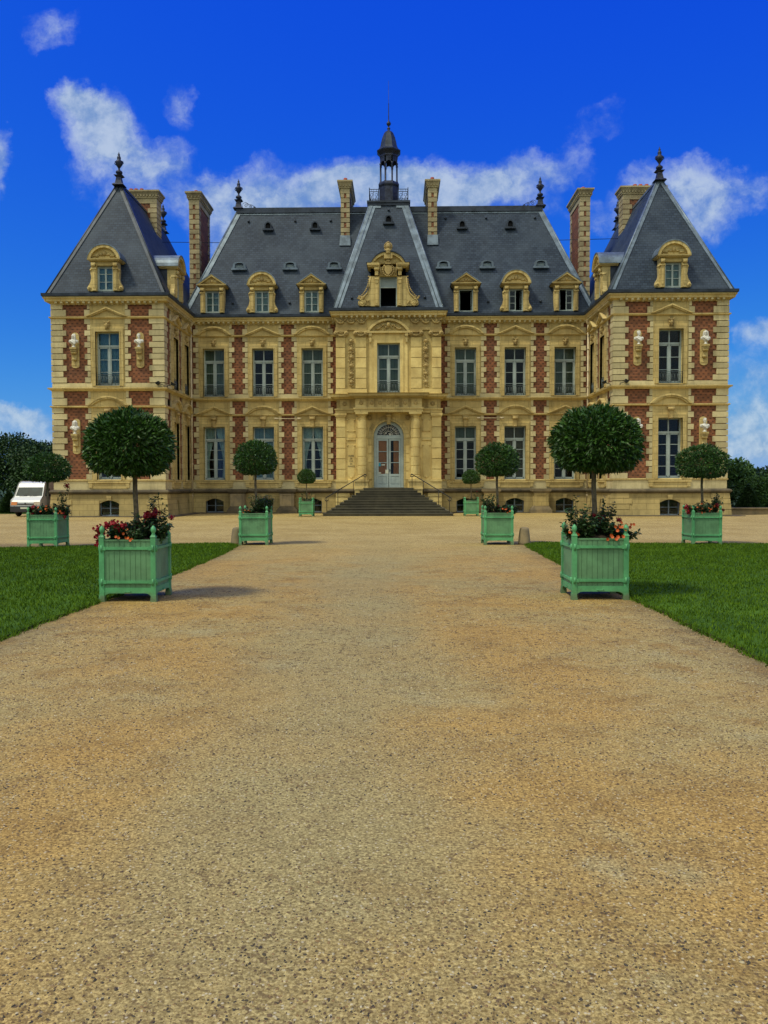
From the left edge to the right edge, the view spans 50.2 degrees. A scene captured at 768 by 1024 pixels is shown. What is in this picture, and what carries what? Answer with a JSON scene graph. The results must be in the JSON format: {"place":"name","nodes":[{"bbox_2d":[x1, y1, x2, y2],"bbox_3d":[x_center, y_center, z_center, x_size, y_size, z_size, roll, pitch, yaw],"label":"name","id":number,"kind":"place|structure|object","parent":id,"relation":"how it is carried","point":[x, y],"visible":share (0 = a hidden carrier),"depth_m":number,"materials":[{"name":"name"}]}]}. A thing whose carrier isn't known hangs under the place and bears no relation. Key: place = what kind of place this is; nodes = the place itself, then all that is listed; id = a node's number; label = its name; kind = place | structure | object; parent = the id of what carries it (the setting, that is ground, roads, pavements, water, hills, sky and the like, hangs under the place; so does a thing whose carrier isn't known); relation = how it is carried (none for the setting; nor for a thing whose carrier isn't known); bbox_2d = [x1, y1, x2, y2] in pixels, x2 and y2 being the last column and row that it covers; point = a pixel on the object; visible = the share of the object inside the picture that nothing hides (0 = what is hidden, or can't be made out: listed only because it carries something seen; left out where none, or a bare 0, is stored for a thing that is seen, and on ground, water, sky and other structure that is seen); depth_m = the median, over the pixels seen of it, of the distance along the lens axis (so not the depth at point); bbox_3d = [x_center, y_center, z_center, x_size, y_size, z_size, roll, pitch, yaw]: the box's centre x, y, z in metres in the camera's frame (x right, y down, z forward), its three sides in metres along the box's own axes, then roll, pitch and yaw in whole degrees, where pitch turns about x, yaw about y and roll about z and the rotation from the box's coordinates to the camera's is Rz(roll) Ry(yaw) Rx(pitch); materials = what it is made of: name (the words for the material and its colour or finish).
{"place":"outdoors","nodes":[
{"label":"outdoors","id":0,"kind":"place"},
{"bbox_2d":[0,542,239,641],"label":"lawn","id":1,"kind":"structure","parent":0,"point":[29,600],"depth_m":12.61,"materials":[{"name":"green plant"}]},
{"bbox_2d":[0,488,737,513],"bbox_3d":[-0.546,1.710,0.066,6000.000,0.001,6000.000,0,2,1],"label":"ground","id":2,"kind":"structure","parent":0,"point":[661,511],"depth_m":50.69,"materials":[{"name":"beige gravel"}]},
{"bbox_2d":[0,472,15,502],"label":"woodland","id":3,"kind":"object","parent":2,"relation":"on","point":[1,497],"visible":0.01,"depth_m":79.66,"materials":[{"name":"green plant"}]},
{"bbox_2d":[727,480,740,506],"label":"park tree","id":4,"kind":"object","parent":2,"relation":"on","point":[733,498],"visible":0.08,"depth_m":50.46,"materials":[{"name":"green plant"}]},
{"bbox_2d":[727,460,755,496],"bbox_3d":[22.075,-1.681,53.355,5.119,3.406,4.807,-1,2,-22],"label":"park tree","id":5,"kind":"object","parent":2,"relation":"on","point":[738,473],"visible":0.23,"depth_m":51.71,"materials":[{"name":"green plant"}]},
{"bbox_2d":[730,456,753,469],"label":"park tree","id":6,"kind":"object","parent":2,"relation":"on","point":[739,459],"visible":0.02,"depth_m":61.95,"materials":[{"name":"green plant"}]},
{"bbox_2d":[739,473,767,506],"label":"park tree","id":7,"kind":"object","parent":2,"relation":"on","point":[761,491],"visible":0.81,"depth_m":49.88,"materials":[{"name":"green plant"}]},
{"bbox_2d":[751,465,767,503],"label":"park tree","id":8,"kind":"object","parent":2,"relation":"on","point":[763,470],"visible":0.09,"depth_m":54.45,"materials":[{"name":"green plant"}]},
{"bbox_2d":[0,549,767,1023],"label":"path","id":9,"kind":"structure","parent":0,"point":[324,579],"depth_m":4.30,"materials":[{"name":"beige gravel"}]},
{"bbox_2d":[98,523,171,601],"bbox_3d":[-3.639,0.723,12.045,0.846,1.085,0.846,0,2,1],"label":"planter box","id":10,"kind":"object","parent":9,"relation":"on","point":[141,565],"visible":0.82,"depth_m":11.66,"materials":[{"name":"green paint"}]},
{"bbox_2d":[80,405,179,529],"bbox_3d":[-3.728,-0.597,12.016,1.414,1.967,1.422,0,2,1],"label":"clipped tree","id":11,"kind":"object","parent":10,"relation":"in","point":[130,431],"visible":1,"depth_m":11.64,"materials":[{"name":"green plant"}]},
{"bbox_2d":[92,492,174,546],"bbox_3d":[-3.599,0.097,12.036,1.102,0.791,0.904,0,2,1],"label":"flowering plant","id":12,"kind":"object","parent":10,"relation":"in","point":[117,530],"visible":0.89,"depth_m":11.87,"materials":[{"name":"green plant"}]},
{"bbox_2d":[560,522,629,599],"bbox_3d":[3.103,0.705,12.127,0.846,1.085,0.846,0,2,1],"label":"planter box","id":13,"kind":"object","parent":9,"relation":"on","point":[598,563],"visible":0.79,"depth_m":11.74,"materials":[{"name":"green paint"}]},
{"bbox_2d":[546,401,645,520],"bbox_3d":[3.107,-0.630,12.094,1.468,1.996,1.442,0,2,1],"label":"clipped tree","id":14,"kind":"object","parent":13,"relation":"on","point":[579,445],"visible":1,"depth_m":11.72,"materials":[{"name":"green plant"}]},
{"bbox_2d":[559,495,640,540],"bbox_3d":[3.149,0.098,12.038,1.201,0.697,0.862,0,2,1],"label":"flowering plant","id":15,"kind":"object","parent":13,"relation":"in","point":[600,525],"visible":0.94,"depth_m":11.90,"materials":[{"name":"green plant"}]},
{"bbox_2d":[0,513,767,549],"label":"forecourt","id":16,"kind":"structure","parent":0,"point":[295,531],"depth_m":29.85,"materials":[{"name":"beige gravel"}]},
{"bbox_2d":[10,481,53,515],"bbox_3d":[-19.250,-0.777,46.098,1.920,1.930,4.185,0,2,1],"label":"van","id":17,"kind":"object","parent":16,"relation":"on","point":[28,494],"visible":0.42,"depth_m":44.55,"materials":[{"name":"white paint"}]},
{"bbox_2d":[26,507,69,546],"bbox_3d":[-9.065,0.405,22.136,0.846,1.085,0.846,0,2,1],"label":"planter box","id":18,"kind":"object","parent":16,"relation":"on","point":[52,528],"visible":0.8,"depth_m":21.75,"materials":[{"name":"green paint"}]},
{"bbox_2d":[21,451,72,505],"bbox_3d":[-9.088,-0.798,22.094,1.325,1.735,1.286,0,2,1],"label":"clipped tree","id":19,"kind":"object","parent":18,"relation":"on","point":[34,468],"visible":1,"depth_m":21.84,"materials":[{"name":"green plant"}]},
{"bbox_2d":[27,482,70,518],"bbox_3d":[-8.965,-0.300,21.999,1.142,1.011,0.689,-1,2,-28],"label":"flowering plant","id":20,"kind":"object","parent":18,"relation":"in","point":[61,509],"visible":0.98,"depth_m":22.00,"materials":[{"name":"green plant"}]},
{"bbox_2d":[231,527,242,544],"bbox_3d":[-4.127,0.678,23.009,0.350,0.500,0.315,0,2,1],"label":"stone bollard","id":21,"kind":"object","parent":16,"relation":"on","point":[234,536],"visible":0.65,"depth_m":22.89,"materials":[{"name":"beige stone"}]},
{"bbox_2d":[238,505,272,544],"bbox_3d":[-3.598,0.363,23.040,0.846,1.085,0.846,0,2,1],"label":"planter box","id":22,"kind":"object","parent":16,"relation":"on","point":[255,526],"visible":0.95,"depth_m":22.66,"materials":[{"name":"green paint"}]},
{"bbox_2d":[231,438,278,510],"bbox_3d":[-3.621,-1.024,22.991,1.319,2.102,1.320,0,2,1],"label":"clipped tree","id":23,"kind":"object","parent":22,"relation":"on","point":[245,458],"visible":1,"depth_m":22.70,"materials":[{"name":"green plant"}]},
{"bbox_2d":[241,495,274,513],"bbox_3d":[-3.521,-0.207,22.921,0.918,0.610,0.685,0,2,1],"label":"flowering plant","id":24,"kind":"object","parent":22,"relation":"in","point":[260,504],"visible":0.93,"depth_m":22.83,"materials":[{"name":"green plant"}]},
{"bbox_2d":[299,497,314,516],"bbox_3d":[-4.119,-0.273,43.693,0.787,1.009,0.787,0,2,1],"label":"planter box","id":25,"kind":"object","parent":16,"relation":"on","point":[306,507],"visible":0.99,"depth_m":43.34,"materials":[{"name":"green paint"}]},
{"bbox_2d":[297,468,315,499],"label":"clipped tree","id":26,"kind":"object","parent":25,"relation":"in","point":[309,478],"visible":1,"depth_m":43.45,"materials":[{"name":"green plant"}]},
{"bbox_2d":[301,489,312,500],"bbox_3d":[-4.098,-0.872,43.613,0.578,0.727,0.598,-2,2,-38],"label":"flowering plant","id":27,"kind":"object","parent":25,"relation":"in","point":[304,498],"visible":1,"depth_m":43.63,"materials":[{"name":"green plant"}]},
{"bbox_2d":[41,81,743,516],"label":"chateau","id":28,"kind":"structure","parent":16,"relation":"on","point":[387,347],"depth_m":48.18,"materials":[{"name":"beige stone"}]},
{"bbox_2d":[69,334,78,346],"bbox_3d":[-16.374,-9.044,43.241,0.511,0.728,0.249,0,2,1],"label":"bust","id":29,"kind":"object","parent":28,"relation":"on","point":[73,341],"visible":1,"depth_m":43.18,"materials":[{"name":"white stone"}]},
{"bbox_2d":[70,420,79,433],"bbox_3d":[-16.363,-4.497,43.392,0.511,0.728,0.254,0,2,1],"label":"bust","id":30,"kind":"object","parent":28,"relation":"on","point":[74,427],"visible":1,"depth_m":43.34,"materials":[{"name":"white stone"}]},
{"bbox_2d":[96,333,119,385],"bbox_3d":[-14.634,-8.124,43.708,1.380,2.850,0.446,0,2,1],"label":"window","id":31,"kind":"structure","parent":28,"relation":"in","point":[108,374],"depth_m":43.87,"materials":[{"name":"blue paint"}]},
{"bbox_2d":[99,473,120,478],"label":"window","id":32,"kind":"structure","parent":28,"relation":"in","point":[100,476],"depth_m":43.95,"materials":[{"name":"blue paint"}]},
{"bbox_2d":[101,501,118,515],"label":"basement window","id":33,"kind":"structure","parent":28,"relation":"in","point":[110,501],"depth_m":43.86,"materials":[{"name":"metal"}]},
{"bbox_2d":[134,333,143,346],"bbox_3d":[-12.914,-9.050,43.181,0.511,0.728,0.249,0,2,1],"label":"bust","id":34,"kind":"object","parent":28,"relation":"on","point":[138,341],"visible":1,"depth_m":43.12,"materials":[{"name":"white stone"}]},
{"bbox_2d":[203,350,224,396],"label":"window","id":35,"kind":"structure","parent":28,"relation":"in","point":[213,359],"depth_m":49.38,"materials":[{"name":"blue paint"}]},
{"bbox_2d":[205,427,224,479],"bbox_3d":[-10.144,-3.497,49.531,1.280,3.200,0.260,0,2,1],"label":"window","id":36,"kind":"structure","parent":28,"relation":"in","point":[211,432],"depth_m":49.47,"materials":[{"name":"blue paint"}]},
{"bbox_2d":[207,499,223,511],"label":"basement window","id":37,"kind":"structure","parent":28,"relation":"in","point":[215,505],"depth_m":49.37,"materials":[{"name":"metal"}]},
{"bbox_2d":[253,349,273,396],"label":"window","id":38,"kind":"structure","parent":28,"relation":"in","point":[264,394],"depth_m":49.20,"materials":[{"name":"blue paint"}]},
{"bbox_2d":[254,427,273,479],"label":"window","id":39,"kind":"structure","parent":28,"relation":"in","point":[266,434],"depth_m":49.49,"materials":[{"name":"blue paint"}]},
{"bbox_2d":[302,427,322,479],"bbox_3d":[-4.254,-3.507,49.428,1.280,3.200,0.260,0,2,1],"label":"window","id":40,"kind":"structure","parent":28,"relation":"in","point":[308,432],"depth_m":49.46,"materials":[{"name":"blue paint"}]},
{"bbox_2d":[302,349,322,395],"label":"window","id":41,"kind":"structure","parent":28,"relation":"in","point":[312,359],"depth_m":49.28,"materials":[{"name":"grey glass"}]},
{"bbox_2d":[377,439,388,486],"bbox_3d":[-0.076,-2.833,47.656,0.675,2.810,0.110,0,2,1],"label":"door leaf","id":42,"kind":"structure","parent":28,"relation":"in","point":[382,444],"depth_m":47.65,"materials":[{"name":"blue paint"}]},
{"bbox_2d":[377,344,399,391],"bbox_3d":[0.264,-8.295,47.446,1.420,2.880,0.446,0,2,1],"label":"window","id":43,"kind":"structure","parent":28,"relation":"in","point":[388,355],"depth_m":47.61,"materials":[{"name":"blue paint"}]},
{"bbox_2d":[389,439,400,486],"bbox_3d":[0.628,-2.834,47.629,0.679,2.810,0.155,0,2,-5],"label":"door leaf","id":44,"kind":"structure","parent":28,"relation":"in","point":[394,479],"depth_m":47.63,"materials":[{"name":"blue paint"}]},
{"bbox_2d":[455,427,475,478],"bbox_3d":[4.864,-3.522,49.258,1.280,3.200,0.237,0,2,1],"label":"window","id":45,"kind":"structure","parent":28,"relation":"in","point":[462,434],"depth_m":49.18,"materials":[{"name":"white paint"}]},
{"bbox_2d":[455,348,475,395],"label":"window","id":46,"kind":"structure","parent":28,"relation":"in","point":[465,358],"depth_m":49.12,"materials":[{"name":"grey glass"}]},
{"bbox_2d":[504,426,524,478],"bbox_3d":[7.803,-3.526,49.191,1.280,3.200,0.207,0,2,1],"label":"window","id":47,"kind":"structure","parent":28,"relation":"in","point":[513,436],"depth_m":49.23,"materials":[{"name":"white paint"}]},
{"bbox_2d":[504,348,525,395],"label":"window","id":48,"kind":"structure","parent":28,"relation":"in","point":[514,361],"depth_m":48.94,"materials":[{"name":"white paint"}]},
{"bbox_2d":[554,426,573,478],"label":"window","id":49,"kind":"structure","parent":28,"relation":"in","point":[563,471],"depth_m":49.10,"materials":[{"name":"white paint"}]},
{"bbox_2d":[556,498,572,511],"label":"basement window","id":50,"kind":"structure","parent":28,"relation":"in","point":[563,498],"depth_m":49.00,"materials":[{"name":"metal"}]},
{"bbox_2d":[554,348,575,394],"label":"window","id":51,"kind":"structure","parent":28,"relation":"in","point":[564,367],"depth_m":49.02,"materials":[{"name":"white paint"}]},
{"bbox_2d":[634,330,643,343],"bbox_3d":[13.282,-9.095,42.725,0.511,0.728,0.250,0,2,1],"label":"bust","id":52,"kind":"object","parent":28,"relation":"on","point":[638,338],"visible":1,"depth_m":42.66,"materials":[{"name":"white stone"}]},
{"bbox_2d":[658,418,680,477],"bbox_3d":[15.034,-3.354,43.421,1.280,3.200,0.115,0,2,1],"label":"window","id":53,"kind":"structure","parent":28,"relation":"in","point":[667,433],"depth_m":43.38,"materials":[{"name":"blue paint"}]},
{"bbox_2d":[660,500,678,514],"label":"basement window","id":54,"kind":"structure","parent":28,"relation":"in","point":[668,500],"depth_m":43.34,"materials":[{"name":"metal"}]},
{"bbox_2d":[659,330,682,382],"bbox_3d":[15.021,-8.173,43.144,1.380,2.850,0.354,0,2,1],"label":"window","id":55,"kind":"structure","parent":28,"relation":"in","point":[668,370],"depth_m":43.21,"materials":[{"name":"blue paint"}]},
{"bbox_2d":[700,418,709,431],"bbox_3d":[16.752,-4.553,42.814,0.511,0.728,0.251,0,2,1],"label":"bust","id":56,"kind":"object","parent":28,"relation":"on","point":[704,426],"visible":1,"depth_m":42.75,"materials":[{"name":"white stone"}]},
{"bbox_2d":[701,330,710,343],"bbox_3d":[16.741,-9.101,42.664,0.511,0.728,0.250,0,2,1],"label":"bust","id":57,"kind":"object","parent":28,"relation":"on","point":[705,337],"visible":1,"depth_m":42.60,"materials":[{"name":"white stone"}]},
{"bbox_2d":[463,497,478,515],"bbox_3d":[4.655,-0.297,43.839,0.787,1.009,0.787,0,2,1],"label":"planter box","id":58,"kind":"object","parent":16,"relation":"on","point":[470,506],"visible":1,"depth_m":43.48,"materials":[{"name":"green paint"}]},
{"bbox_2d":[462,470,480,497],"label":"clipped tree","id":59,"kind":"object","parent":58,"relation":"in","point":[467,477],"visible":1,"depth_m":43.59,"materials":[{"name":"green plant"}]},
{"bbox_2d":[481,505,513,544],"bbox_3d":[3.161,0.352,22.922,0.846,1.085,0.846,0,2,1],"label":"planter box","id":60,"kind":"object","parent":16,"relation":"on","point":[497,525],"visible":0.91,"depth_m":22.54,"materials":[{"name":"green paint"}]},
{"bbox_2d":[474,441,520,510],"bbox_3d":[3.153,-0.994,22.892,1.318,2.019,1.336,0,2,1],"label":"clipped tree","id":61,"kind":"object","parent":60,"relation":"in","point":[485,456],"visible":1,"depth_m":22.59,"materials":[{"name":"green plant"}]},
{"bbox_2d":[480,494,517,514],"bbox_3d":[3.216,-0.208,22.791,1.080,0.604,0.629,0,2,1],"label":"flowering plant","id":62,"kind":"object","parent":60,"relation":"in","point":[487,504],"visible":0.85,"depth_m":22.72,"materials":[{"name":"green plant"}]},
{"bbox_2d":[518,527,530,544],"bbox_3d":[3.888,0.669,22.721,0.353,0.500,0.320,0,2,1],"label":"stone bollard","id":63,"kind":"object","parent":16,"relation":"on","point":[524,537],"visible":0.91,"depth_m":22.61,"materials":[{"name":"beige stone"}]},
{"bbox_2d":[681,505,721,543],"bbox_3d":[8.746,0.350,22.575,0.846,1.085,0.846,0,2,1],"label":"planter box","id":64,"kind":"object","parent":16,"relation":"on","point":[698,526],"visible":0.86,"depth_m":22.19,"materials":[{"name":"green paint"}]},
{"bbox_2d":[675,442,731,505],"bbox_3d":[8.753,-0.959,22.530,1.543,1.947,1.540,0,2,1],"label":"clipped tree","id":65,"kind":"object","parent":64,"relation":"on","point":[691,464],"visible":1,"depth_m":22.22,"materials":[{"name":"green plant"}]},
{"bbox_2d":[684,493,724,514],"bbox_3d":[8.729,-0.221,22.470,1.128,0.612,0.858,0,2,1],"label":"flowering plant","id":66,"kind":"object","parent":64,"relation":"in","point":[706,507],"visible":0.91,"depth_m":22.32,"materials":[{"name":"green plant"}]},
{"bbox_2d":[734,483,760,506],"bbox_3d":[20.976,-0.760,47.242,1.875,1.813,1.888,0,2,1],"label":"topiary cone","id":67,"kind":"object","parent":16,"relation":"on","point":[748,497],"visible":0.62,"depth_m":46.95,"materials":[{"name":"green plant"}]},
{"bbox_2d":[729,507,767,514],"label":"wall","id":68,"kind":"structure","parent":16,"relation":"on","point":[749,510],"depth_m":44.88,"materials":[{"name":"stone"}]},
{"bbox_2d":[0,0,767,468],"label":"sky","id":69,"kind":"structure","parent":0,"point":[287,100],"materials":[{"name":"blue"}]},
{"bbox_2d":[525,541,767,666],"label":"lawn","id":70,"kind":"structure","parent":0,"point":[732,627],"depth_m":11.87,"materials":[{"name":"green plant"}]},
{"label":"lawn behind","id":71,"kind":"structure","parent":0,"visible":0},
{"bbox_2d":[0,489,13,512],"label":"topiary cone","id":72,"kind":"object","parent":71,"relation":"on","point":[5,502],"visible":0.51,"depth_m":49.05,"materials":[{"name":"green plant"}]},
{"bbox_2d":[0,431,50,493],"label":"park tree","id":73,"kind":"object","parent":71,"relation":"on","point":[7,441],"visible":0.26,"depth_m":59.34,"materials":[{"name":"green plant"}]},
{"bbox_2d":[5,442,52,491],"bbox_3d":[-24.153,-2.547,58.041,4.941,5.041,5.621,-1,2,-26],"label":"park tree","id":74,"kind":"object","parent":71,"relation":"on","point":[28,452],"visible":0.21,"depth_m":57.25,"materials":[{"name":"green plant"}]}
]}

